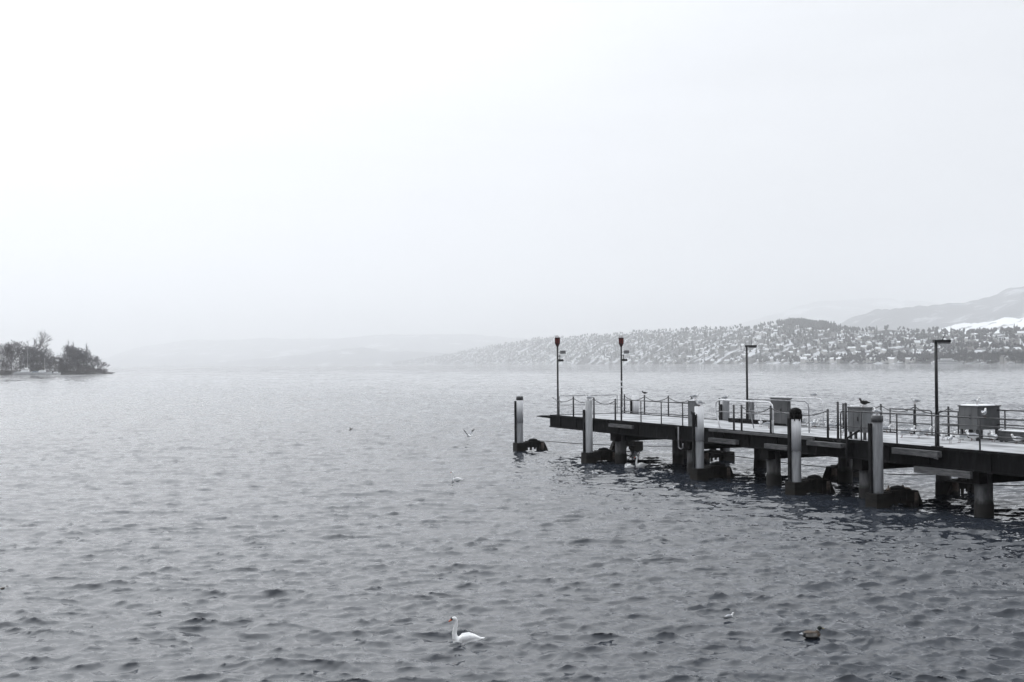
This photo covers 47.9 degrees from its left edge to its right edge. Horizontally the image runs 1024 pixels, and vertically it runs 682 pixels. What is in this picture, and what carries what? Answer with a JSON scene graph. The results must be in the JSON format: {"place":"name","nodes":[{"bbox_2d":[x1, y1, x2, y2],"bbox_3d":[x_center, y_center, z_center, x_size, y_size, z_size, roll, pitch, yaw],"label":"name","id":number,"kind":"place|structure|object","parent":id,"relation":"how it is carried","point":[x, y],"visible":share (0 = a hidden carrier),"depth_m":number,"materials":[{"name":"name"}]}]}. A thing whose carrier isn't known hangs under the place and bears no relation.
{"place":"outdoors","nodes":[
{"label":"outdoors","id":0,"kind":"place"},
{"bbox_2d":[154,347,451,366],"bbox_3d":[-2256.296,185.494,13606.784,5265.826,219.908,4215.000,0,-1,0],"label":"hill","id":1,"kind":"structure","parent":0,"point":[359,356],"depth_m":13311.83,"materials":[{"name":"grey"}]},
{"bbox_2d":[89,334,543,366],"bbox_3d":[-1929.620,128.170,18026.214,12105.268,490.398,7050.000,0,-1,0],"label":"distant hill","id":2,"kind":"structure","parent":0,"point":[193,351],"depth_m":17663.94,"materials":[{"name":"grey"}]},
{"bbox_2d":[0,363,1023,681],"bbox_3d":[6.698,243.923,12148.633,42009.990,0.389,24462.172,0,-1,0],"label":"water","id":3,"kind":"structure","parent":0,"point":[222,525],"depth_m":36.15,"materials":[{"name":"grey liquid"}]},
{"bbox_2d":[16,359,31,374],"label":"moored boat","id":4,"kind":"object","parent":3,"relation":"on","point":[24,372],"visible":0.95,"depth_m":846.15,"materials":[{"name":"white paint"}]},
{"bbox_2d":[34,358,51,373],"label":"moored boat","id":5,"kind":"object","parent":3,"relation":"on","point":[42,371],"visible":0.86,"depth_m":846.81,"materials":[{"name":"white paint"}]},
{"bbox_2d":[0,370,114,373],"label":"headland","id":6,"kind":"structure","parent":3,"relation":"in","point":[13,372],"depth_m":875.35,"materials":[{"name":"grey stone"}]},
{"bbox_2d":[0,363,11,372],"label":"shrub","id":7,"kind":"object","parent":6,"relation":"on","point":[6,367],"visible":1,"depth_m":874.35,"materials":[{"name":"grey plant"}]},
{"bbox_2d":[0,342,16,370],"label":"bare tree","id":8,"kind":"object","parent":6,"relation":"on","point":[2,352],"visible":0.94,"depth_m":885.73,"materials":[{"name":"grey plant"}]},
{"bbox_2d":[0,340,20,370],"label":"bare tree","id":9,"kind":"object","parent":6,"relation":"on","point":[8,350],"visible":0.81,"depth_m":887.54,"materials":[{"name":"grey plant"}]},
{"bbox_2d":[8,364,24,370],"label":"shrub","id":10,"kind":"object","parent":6,"relation":"on","point":[19,367],"visible":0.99,"depth_m":874.05,"materials":[{"name":"grey plant"}]},
{"bbox_2d":[5,341,29,369],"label":"bare tree","id":11,"kind":"object","parent":6,"relation":"on","point":[18,350],"visible":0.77,"depth_m":880.46,"materials":[{"name":"grey plant"}]},
{"bbox_2d":[18,345,43,371],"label":"dense tree","id":12,"kind":"object","parent":6,"relation":"on","point":[31,363],"visible":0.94,"depth_m":874.84,"materials":[{"name":"grey plant"}]},
{"bbox_2d":[23,332,50,368],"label":"bare tree","id":13,"kind":"object","parent":6,"relation":"on","point":[41,339],"visible":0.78,"depth_m":903.50,"materials":[{"name":"grey plant"}]},
{"bbox_2d":[30,346,54,371],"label":"dense tree","id":14,"kind":"object","parent":6,"relation":"on","point":[43,355],"visible":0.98,"depth_m":876.45,"materials":[{"name":"grey plant"}]},
{"bbox_2d":[46,355,62,371],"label":"bare tree","id":15,"kind":"object","parent":6,"relation":"on","point":[55,358],"visible":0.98,"depth_m":878.77,"materials":[{"name":"grey plant"}]},
{"bbox_2d":[52,362,64,371],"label":"shrub","id":16,"kind":"object","parent":6,"relation":"on","point":[59,367],"visible":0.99,"depth_m":874.44,"materials":[{"name":"grey plant"}]},
{"bbox_2d":[60,365,72,372],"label":"shrub","id":17,"kind":"object","parent":6,"relation":"on","point":[67,369],"visible":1,"depth_m":873.08,"materials":[{"name":"grey plant"}]},
{"bbox_2d":[57,344,81,371],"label":"dense tree","id":18,"kind":"object","parent":6,"relation":"on","point":[68,355],"visible":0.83,"depth_m":879.20,"materials":[{"name":"grey plant"}]},
{"bbox_2d":[71,365,84,372],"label":"shrub","id":19,"kind":"object","parent":6,"relation":"on","point":[77,369],"visible":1,"depth_m":874.66,"materials":[{"name":"grey plant"}]},
{"bbox_2d":[72,348,93,371],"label":"dense tree","id":20,"kind":"object","parent":6,"relation":"on","point":[82,359],"visible":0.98,"depth_m":875.92,"materials":[{"name":"grey plant"}]},
{"bbox_2d":[82,366,96,372],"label":"shrub","id":21,"kind":"object","parent":6,"relation":"on","point":[90,368],"visible":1,"depth_m":873.58,"materials":[{"name":"grey plant"}]},
{"bbox_2d":[87,355,101,371],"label":"dense tree","id":22,"kind":"object","parent":6,"relation":"on","point":[95,361],"visible":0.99,"depth_m":876.29,"materials":[{"name":"grey plant"}]},
{"bbox_2d":[93,368,106,372],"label":"shrub","id":23,"kind":"object","parent":6,"relation":"on","point":[99,370],"visible":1,"depth_m":873.42,"materials":[{"name":"grey plant"}]},
{"bbox_2d":[100,362,109,372],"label":"bare tree","id":24,"kind":"object","parent":6,"relation":"on","point":[104,365],"visible":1,"depth_m":873.30,"materials":[{"name":"grey plant"}]},
{"bbox_2d":[451,471,462,480],"bbox_3d":[-2.585,6.363,53.995,0.619,0.511,0.240,-1,-1,11],"label":"swan","id":25,"kind":"object","parent":3,"relation":"on","point":[456,478],"visible":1,"depth_m":53.97,"materials":[{"name":"white"}]},
{"bbox_2d":[448,617,484,642],"bbox_3d":[-0.892,5.735,22.744,0.726,0.599,0.282,0,-1,-6],"label":"swan","id":26,"kind":"object","parent":3,"relation":"on","point":[466,637],"visible":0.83,"depth_m":22.68,"materials":[{"name":"white"}]},
{"bbox_2d":[513,396,547,450],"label":"mooring dolphin","id":27,"kind":"object","parent":3,"relation":"in","point":[519,444],"visible":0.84,"depth_m":72.33,"materials":[{"name":"white paint"}]},
{"bbox_2d":[581,400,614,462],"bbox_3d":[5.107,6.272,64.535,2.462,5.920,0.640,0,-1,-25],"label":"mooring dolphin","id":28,"kind":"object","parent":3,"relation":"in","point":[589,454],"visible":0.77,"depth_m":64.06,"materials":[{"name":"metal"}]},
{"bbox_2d":[609,395,642,450],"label":"mooring dolphin","id":29,"kind":"object","parent":3,"relation":"in","point":[634,408],"visible":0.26,"depth_m":72.97,"materials":[{"name":"white paint"}]},
{"bbox_2d":[625,464,633,467],"bbox_3d":[6.139,6.543,60.158,0.523,0.266,0.249,0,-1,0],"label":"swan","id":30,"kind":"object","parent":3,"relation":"on","point":[628,466],"visible":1,"depth_m":60.07,"materials":[{"name":"white"}]},
{"bbox_2d":[634,456,647,466],"bbox_3d":[6.824,6.387,60.855,0.768,0.634,0.298,0,-1,-9],"label":"swan","id":31,"kind":"object","parent":3,"relation":"on","point":[641,464],"visible":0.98,"depth_m":60.77,"materials":[{"name":"white"}]},
{"bbox_2d":[690,406,734,480],"bbox_3d":[9.642,6.046,54.626,2.484,5.920,0.640,0,-1,-25],"label":"mooring dolphin","id":32,"kind":"object","parent":3,"relation":"in","point":[699,470],"visible":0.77,"depth_m":54.16,"materials":[{"name":"white paint"}]},
{"bbox_2d":[704,401,734,461],"bbox_3d":[11.142,6.247,63.894,2.462,5.860,0.640,0,-1,-25],"label":"mooring dolphin","id":33,"kind":"object","parent":3,"relation":"in","point":[708,456],"visible":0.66,"depth_m":63.98,"materials":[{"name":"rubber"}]},
{"bbox_2d":[724,612,733,617],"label":"gull","id":34,"kind":"object","parent":3,"relation":"on","point":[728,615],"visible":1,"depth_m":24.54,"materials":[{"name":"white"}]},
{"bbox_2d":[537,413,1023,517],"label":"pier","id":35,"kind":"structure","parent":3,"relation":"in","point":[986,466],"depth_m":47.98,"materials":[{"name":"black wood"}]},
{"bbox_2d":[555,337,565,414],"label":"signal pole","id":36,"kind":"object","parent":35,"relation":"on","point":[557,341],"visible":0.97,"depth_m":70.61,"materials":[{"name":"black metal"}]},
{"bbox_2d":[559,395,587,413],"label":"end railing","id":37,"kind":"object","parent":35,"relation":"on","point":[570,395],"visible":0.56,"depth_m":70.99,"materials":[{"name":"grey metal"}]},
{"bbox_2d":[593,397,594,417],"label":"chain post","id":38,"kind":"object","parent":35,"relation":"on","point":[593,407],"visible":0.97,"depth_m":65.81,"materials":[{"name":"metal"}]},
{"bbox_2d":[538,440,671,446],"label":"rope","id":39,"kind":"object","parent":35,"relation":"attached to","point":[601,444],"visible":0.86,"depth_m":68.16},
{"bbox_2d":[614,399,615,419],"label":"chain post","id":40,"kind":"object","parent":35,"relation":"on","point":[615,409],"visible":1,"depth_m":63.59,"materials":[{"name":"metal"}]},
{"bbox_2d":[620,394,623,420],"bbox_3d":[5.979,3.637,63.026,0.200,1.478,0.200,0,-1,-25],"label":"chain post","id":41,"kind":"object","parent":35,"relation":"on","point":[621,407],"visible":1,"depth_m":62.99,"materials":[{"name":"metal"}]},
{"bbox_2d":[618,338,628,412],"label":"signal pole","id":42,"kind":"object","parent":35,"relation":"on","point":[621,341],"visible":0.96,"depth_m":72.50,"materials":[{"name":"black metal"}]},
{"bbox_2d":[621,399,687,425],"bbox_3d":[7.361,3.722,60.015,0.120,1.211,6.500,0,-1,-25],"label":"railing","id":43,"kind":"object","parent":35,"relation":"on","point":[640,412],"visible":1,"depth_m":59.37,"materials":[{"name":"metal"}]},
{"bbox_2d":[688,400,701,425],"bbox_3d":[9.033,3.575,57.060,0.445,1.325,0.630,0,-1,-25],"label":"locker","id":44,"kind":"object","parent":35,"relation":"on","point":[691,405],"visible":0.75,"depth_m":57.03,"materials":[{"name":"grey metal"}]},
{"bbox_2d":[733,405,734,429],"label":"chain post","id":45,"kind":"object","parent":35,"relation":"on","point":[733,417],"visible":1,"depth_m":53.53,"materials":[{"name":"metal"}]},
{"bbox_2d":[740,405,744,430],"bbox_3d":[10.568,3.539,53.028,0.200,1.218,0.200,0,-1,-25],"label":"chain post","id":46,"kind":"object","parent":35,"relation":"on","point":[741,411],"visible":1,"depth_m":52.99,"materials":[{"name":"metal"}]},
{"bbox_2d":[715,399,773,432],"bbox_3d":[10.690,3.449,53.240,0.072,1.428,4.472,0,-1,-25],"label":"gangway handrail","id":47,"kind":"object","parent":35,"relation":"on","point":[771,404],"visible":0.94,"depth_m":52.98,"materials":[{"name":"silver metal"}]},
{"bbox_2d":[745,342,756,418],"bbox_3d":[12.554,2.110,60.731,0.716,4.350,0.372,0,-1,-9],"label":"lamp post","id":48,"kind":"object","parent":35,"relation":"on","point":[747,347],"visible":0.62,"depth_m":60.65,"materials":[{"name":"black metal"}]},
{"bbox_2d":[728,418,785,425],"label":"boarding ramp","id":49,"kind":"structure","parent":35,"relation":"on","point":[738,420],"depth_m":59.39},
{"bbox_2d":[769,405,771,432],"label":"chain post","id":50,"kind":"object","parent":35,"relation":"on","point":[770,406],"visible":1,"depth_m":51.02,"materials":[{"name":"metal"}]},
{"bbox_2d":[704,451,837,468],"bbox_3d":[12.026,5.803,57.872,0.044,0.438,11.444,0,-1,-34],"label":"rope","id":51,"kind":"object","parent":35,"relation":"attached to","point":[766,460],"visible":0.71,"depth_m":57.50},
{"bbox_2d":[749,399,809,432],"bbox_3d":[12.328,3.434,53.387,0.052,1.435,4.452,0,-1,-25],"label":"gangway handrail","id":52,"kind":"object","parent":35,"relation":"on","point":[783,412],"visible":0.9,"depth_m":52.99,"materials":[{"name":"grey metal"}]},
{"bbox_2d":[770,398,791,425],"bbox_3d":[13.349,3.518,57.199,0.305,1.385,1.380,0,-1,-25],"label":"equipment panel","id":53,"kind":"object","parent":35,"relation":"on","point":[782,406],"visible":0.59,"depth_m":56.95,"materials":[{"name":"paint"}]},
{"bbox_2d":[755,396,823,427],"bbox_3d":[13.787,3.505,57.521,0.052,1.435,5.352,0,-1,-25],"label":"gangway handrail","id":54,"kind":"object","parent":35,"relation":"on","point":[791,408],"visible":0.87,"depth_m":56.96,"materials":[{"name":"grey metal"}]},
{"bbox_2d":[826,409,828,437],"bbox_3d":[13.053,3.415,47.612,0.200,1.218,0.200,0,-1,-25],"label":"chain post","id":55,"kind":"object","parent":35,"relation":"on","point":[827,423],"visible":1,"depth_m":47.57,"materials":[{"name":"metal"}]},
{"bbox_2d":[771,408,826,415],"bbox_3d":[12.258,3.064,49.346,0.040,0.294,3.808,0,-1,-25],"label":"chain","id":56,"kind":"object","parent":55,"relation":"hanging from","point":[802,415],"visible":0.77,"depth_m":48.82,"materials":[{"name":"paint"}]},
{"bbox_2d":[823,421,836,429],"bbox_3d":[14.722,3.913,53.286,0.671,0.404,0.224,-1,-1,6],"label":"gull","id":57,"kind":"object","parent":35,"relation":"on","point":[831,425],"visible":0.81,"depth_m":53.23,"materials":[{"name":"white"}]},
{"bbox_2d":[836,402,839,438],"bbox_3d":[13.310,3.242,47.052,0.200,1.538,0.200,0,-1,-25],"label":"chain post","id":58,"kind":"object","parent":35,"relation":"on","point":[837,403],"visible":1,"depth_m":47.01,"materials":[{"name":"metal"}]},
{"bbox_2d":[841,403,843,428],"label":"chain post","id":59,"kind":"object","parent":35,"relation":"on","point":[842,415],"visible":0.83,"depth_m":54.06,"materials":[{"name":"metal"}]},
{"bbox_2d":[844,403,846,438],"bbox_3d":[13.507,3.249,46.624,0.200,1.506,0.200,0,-1,-25],"label":"chain post","id":60,"kind":"object","parent":35,"relation":"on","point":[845,421],"visible":0.94,"depth_m":46.58,"materials":[{"name":"metal"}]},
{"bbox_2d":[847,406,872,439],"bbox_3d":[14.165,3.338,46.837,0.505,1.325,1.060,0,-1,-25],"label":"electric cabinet","id":61,"kind":"object","parent":35,"relation":"on","point":[853,419],"visible":0.75,"depth_m":46.64,"materials":[{"name":"grey metal"}]},
{"bbox_2d":[858,398,870,404],"bbox_3d":[14.272,2.489,46.649,0.588,0.355,0.196,0,-1,-21],"label":"gull","id":62,"kind":"object","parent":61,"relation":"on","point":[864,402],"visible":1,"depth_m":46.57,"materials":[{"name":"grey"}]},
{"bbox_2d":[883,424,891,432],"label":"gull","id":63,"kind":"object","parent":35,"relation":"on","point":[887,427],"visible":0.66,"depth_m":50.95,"materials":[{"name":"white"}]},
{"bbox_2d":[847,470,932,474],"bbox_3d":[16.498,5.729,50.405,0.044,0.344,6.003,0,-1,-24],"label":"rope","id":64,"kind":"object","parent":35,"relation":"attached to","point":[897,474],"visible":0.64,"depth_m":49.62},
{"bbox_2d":[898,429,909,437],"bbox_3d":[16.171,3.789,47.636,0.680,0.410,0.227,-1,-1,6],"label":"gull","id":65,"kind":"object","parent":35,"relation":"on","point":[902,432],"visible":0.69,"depth_m":47.56,"materials":[{"name":"white"}]},
{"bbox_2d":[905,425,915,434],"bbox_3d":[17.006,3.807,49.188,0.235,0.424,0.703,0,-1,-24],"label":"gull","id":66,"kind":"object","parent":35,"relation":"on","point":[913,428],"visible":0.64,"depth_m":49.03,"materials":[{"name":"white"}]},
{"bbox_2d":[889,408,932,435],"bbox_3d":[17.310,3.507,50.083,0.120,1.111,2.577,0,-1,-25],"label":"railing","id":67,"kind":"object","parent":35,"relation":"on","point":[913,423],"visible":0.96,"depth_m":49.87,"materials":[{"name":"metal"}]},
{"bbox_2d":[914,429,924,437],"bbox_3d":[16.674,3.793,47.121,0.622,0.375,0.208,0,-1,-27],"label":"gull","id":68,"kind":"object","parent":35,"relation":"on","point":[918,434],"visible":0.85,"depth_m":47.03,"materials":[{"name":"white"}]},
{"bbox_2d":[920,427,932,435],"bbox_3d":[17.508,3.813,48.730,0.640,0.386,0.214,0,-1,0],"label":"gull","id":69,"kind":"object","parent":35,"relation":"on","point":[928,430],"visible":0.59,"depth_m":48.67,"materials":[{"name":"white"}]},
{"bbox_2d":[840,410,1023,449],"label":"railing","id":70,"kind":"object","parent":35,"relation":"on","point":[935,432],"visible":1,"depth_m":42.17,"materials":[{"name":"metal"}]},
{"bbox_2d":[933,332,950,446],"bbox_3d":[15.813,1.787,42.480,0.716,4.233,0.372,0,-1,-9],"label":"lamp post","id":71,"kind":"object","parent":35,"relation":"on","point":[942,341],"visible":0.95,"depth_m":42.40,"materials":[{"name":"black metal"}]},
{"bbox_2d":[945,406,949,436],"bbox_3d":[18.258,3.367,48.186,0.200,1.264,0.200,0,-1,-25],"label":"chain post","id":72,"kind":"object","parent":35,"relation":"on","point":[948,422],"visible":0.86,"depth_m":48.15,"materials":[{"name":"metal"}]},
{"bbox_2d":[939,410,958,435],"bbox_3d":[18.231,3.462,48.076,0.120,1.111,1.167,0,-1,-25],"label":"railing","id":73,"kind":"object","parent":35,"relation":"on","point":[950,425],"visible":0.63,"depth_m":47.92,"materials":[{"name":"metal"}]},
{"bbox_2d":[947,434,952,440],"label":"gull","id":74,"kind":"object","parent":35,"relation":"on","point":[950,438],"visible":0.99,"depth_m":43.97,"materials":[{"name":"white"}]},
{"bbox_2d":[953,431,967,442],"bbox_3d":[17.357,3.707,44.566,0.726,0.438,0.242,0,-1,-16],"label":"gull","id":75,"kind":"object","parent":35,"relation":"on","point":[961,437],"visible":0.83,"depth_m":44.48,"materials":[{"name":"white"}]},
{"bbox_2d":[965,430,978,440],"bbox_3d":[18.136,3.720,45.329,0.712,0.429,0.238,-1,-1,39],"label":"gull","id":76,"kind":"object","parent":35,"relation":"on","point":[967,432],"visible":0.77,"depth_m":45.29,"materials":[{"name":"white"}]},
{"bbox_2d":[957,404,1000,440],"bbox_3d":[18.682,3.246,46.034,1.285,1.415,1.030,0,-1,-25],"label":"ticket cabinet","id":77,"kind":"object","parent":35,"relation":"on","point":[971,410],"visible":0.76,"depth_m":45.67,"materials":[{"name":"grey metal"}]},
{"bbox_2d":[972,397,979,404],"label":"gull","id":78,"kind":"object","parent":77,"relation":"on","point":[976,401],"visible":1,"depth_m":45.60,"materials":[{"name":"white"}]},
{"bbox_2d":[944,480,1023,485],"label":"rope","id":79,"kind":"object","parent":35,"relation":"attached to","point":[993,484],"visible":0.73,"depth_m":45.10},
{"bbox_2d":[990,431,996,441],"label":"gull","id":80,"kind":"object","parent":35,"relation":"on","point":[992,434],"visible":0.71,"depth_m":44.71,"materials":[{"name":"white"}]},
{"bbox_2d":[997,430,1023,441],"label":"storage bench","id":81,"kind":"object","parent":35,"relation":"on","point":[1006,433],"visible":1,"depth_m":44.53,"materials":[{"name":"paint"}]},
{"bbox_2d":[997,409,1023,429],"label":"railing","id":82,"kind":"object","parent":35,"relation":"on","point":[1005,424],"visible":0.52,"depth_m":45.40,"materials":[{"name":"metal"}]},
{"bbox_2d":[1011,434,1022,443],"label":"gull","id":83,"kind":"object","parent":35,"relation":"on","point":[1012,435],"visible":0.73,"depth_m":43.70,"materials":[{"name":"white"}]},
{"bbox_2d":[785,407,834,494],"bbox_3d":[12.612,5.811,48.181,2.462,6.095,0.640,0,-1,-25],"label":"mooring dolphin","id":84,"kind":"object","parent":3,"relation":"in","point":[796,484],"visible":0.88,"depth_m":47.72,"materials":[{"name":"white paint"}]},
{"bbox_2d":[799,626,824,638],"bbox_3d":[6.004,5.834,23.070,0.527,0.253,0.193,0,-1,-7],"label":"duck","id":85,"kind":"object","parent":3,"relation":"on","point":[810,634],"visible":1,"depth_m":23.01},
{"bbox_2d":[822,405,859,479],"bbox_3d":[15.521,6.000,54.353,2.462,5.920,0.640,0,-1,-25],"label":"mooring dolphin","id":86,"kind":"object","parent":3,"relation":"in","point":[830,473],"visible":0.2,"depth_m":53.94,"materials":[{"name":"black paint"}]},
{"bbox_2d":[865,415,922,508],"bbox_3d":[14.706,5.789,43.859,2.662,5.940,0.640,0,-1,-25],"label":"mooring dolphin","id":87,"kind":"object","parent":3,"relation":"in","point":[878,496],"visible":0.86,"depth_m":43.37,"materials":[{"name":"paint"}]},
{"bbox_2d":[873,407,881,415],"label":"gull","id":88,"kind":"object","parent":87,"relation":"on","point":[877,412],"visible":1,"depth_m":43.45,"materials":[{"name":"white"}]},
{"bbox_2d":[931,358,962,363],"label":"passenger ferry","id":89,"kind":"object","parent":3,"relation":"on","point":[946,361],"visible":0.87,"depth_m":2026.36,"materials":[{"name":"white paint"}]},
{"bbox_2d":[941,429,974,494],"bbox_3d":[18.607,5.956,47.627,2.462,5.700,0.640,0,-1,-25],"label":"mooring dolphin","id":90,"kind":"object","parent":3,"relation":"in","point":[951,488],"visible":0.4,"depth_m":47.24,"materials":[{"name":"rubber"}]},
{"bbox_2d":[0,0,1023,366],"label":"sky","id":91,"kind":"structure","parent":0,"point":[171,170],"materials":[{"name":"white"}]},
{"bbox_2d":[388,317,1023,364],"bbox_3d":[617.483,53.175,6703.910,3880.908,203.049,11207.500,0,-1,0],"label":"hillside","id":92,"kind":"structure","parent":0,"point":[924,355],"depth_m":3638.85,"materials":[{"name":"grey plant"}]},
{"bbox_2d":[400,335,614,364],"bbox_3d":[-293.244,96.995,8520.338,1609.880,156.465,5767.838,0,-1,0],"label":"distant houses","id":93,"kind":"structure","parent":92,"relation":"on","point":[547,354],"depth_m":6840.37,"materials":[{"name":"white"}]},
{"bbox_2d":[748,358,754,363],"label":"hillside house","id":94,"kind":"structure","parent":92,"relation":"on","point":[751,360],"depth_m":3266.84,"materials":[{"name":"paint"}]},
{"bbox_2d":[809,349,816,353],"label":"hillside house","id":95,"kind":"structure","parent":92,"relation":"on","point":[812,351],"depth_m":2957.53,"materials":[{"name":"stone"}]},
{"bbox_2d":[837,357,843,363],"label":"hillside house","id":96,"kind":"structure","parent":92,"relation":"on","point":[839,360],"depth_m":2602.50,"materials":[{"name":"white"}]},
{"bbox_2d":[889,357,896,363],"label":"hillside house","id":97,"kind":"structure","parent":92,"relation":"on","point":[892,359],"depth_m":2349.18,"materials":[{"name":"white"}]},
{"bbox_2d":[905,357,910,363],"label":"hillside house","id":98,"kind":"structure","parent":92,"relation":"on","point":[907,359],"depth_m":2290.96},
{"bbox_2d":[914,340,920,346],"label":"hillside house","id":99,"kind":"structure","parent":92,"relation":"on","point":[917,342],"depth_m":2657.37,"materials":[{"name":"white"}]},
{"bbox_2d":[999,354,1007,362],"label":"hillside house","id":100,"kind":"structure","parent":92,"relation":"on","point":[1001,357],"depth_m":1969.77,"materials":[{"name":"paint"}]},
{"bbox_2d":[1010,339,1019,345],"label":"hillside house","id":101,"kind":"structure","parent":92,"relation":"on","point":[1016,340],"depth_m":2476.22,"materials":[{"name":"stone"}]},
{"bbox_2d":[1017,330,1023,336],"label":"hillside house","id":102,"kind":"structure","parent":92,"relation":"on","point":[1019,333],"depth_m":2626.14,"materials":[{"name":"white"}]},
{"bbox_2d":[748,399,753,418],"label":"slim column","id":103,"kind":"structure","parent":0,"point":[752,406],"depth_m":60.14,"materials":[{"name":"grey metal"}]},
{"bbox_2d":[717,298,940,329],"bbox_3d":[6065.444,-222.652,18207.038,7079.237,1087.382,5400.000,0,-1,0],"label":"mountain","id":104,"kind":"structure","parent":0,"point":[837,312],"depth_m":18881.31,"materials":[{"name":"grey"}]},
{"bbox_2d":[838,286,1023,332],"bbox_3d":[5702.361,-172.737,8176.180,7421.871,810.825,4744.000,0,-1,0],"label":"mountain","id":105,"kind":"structure","parent":0,"point":[1008,302],"depth_m":8203.40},
{"bbox_2d":[933,317,1023,333],"bbox_3d":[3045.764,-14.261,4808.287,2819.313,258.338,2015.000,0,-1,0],"label":"snowy foothill","id":106,"kind":"structure","parent":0,"point":[1004,322],"depth_m":5025.63,"materials":[{"name":"white snow"}]}
]}

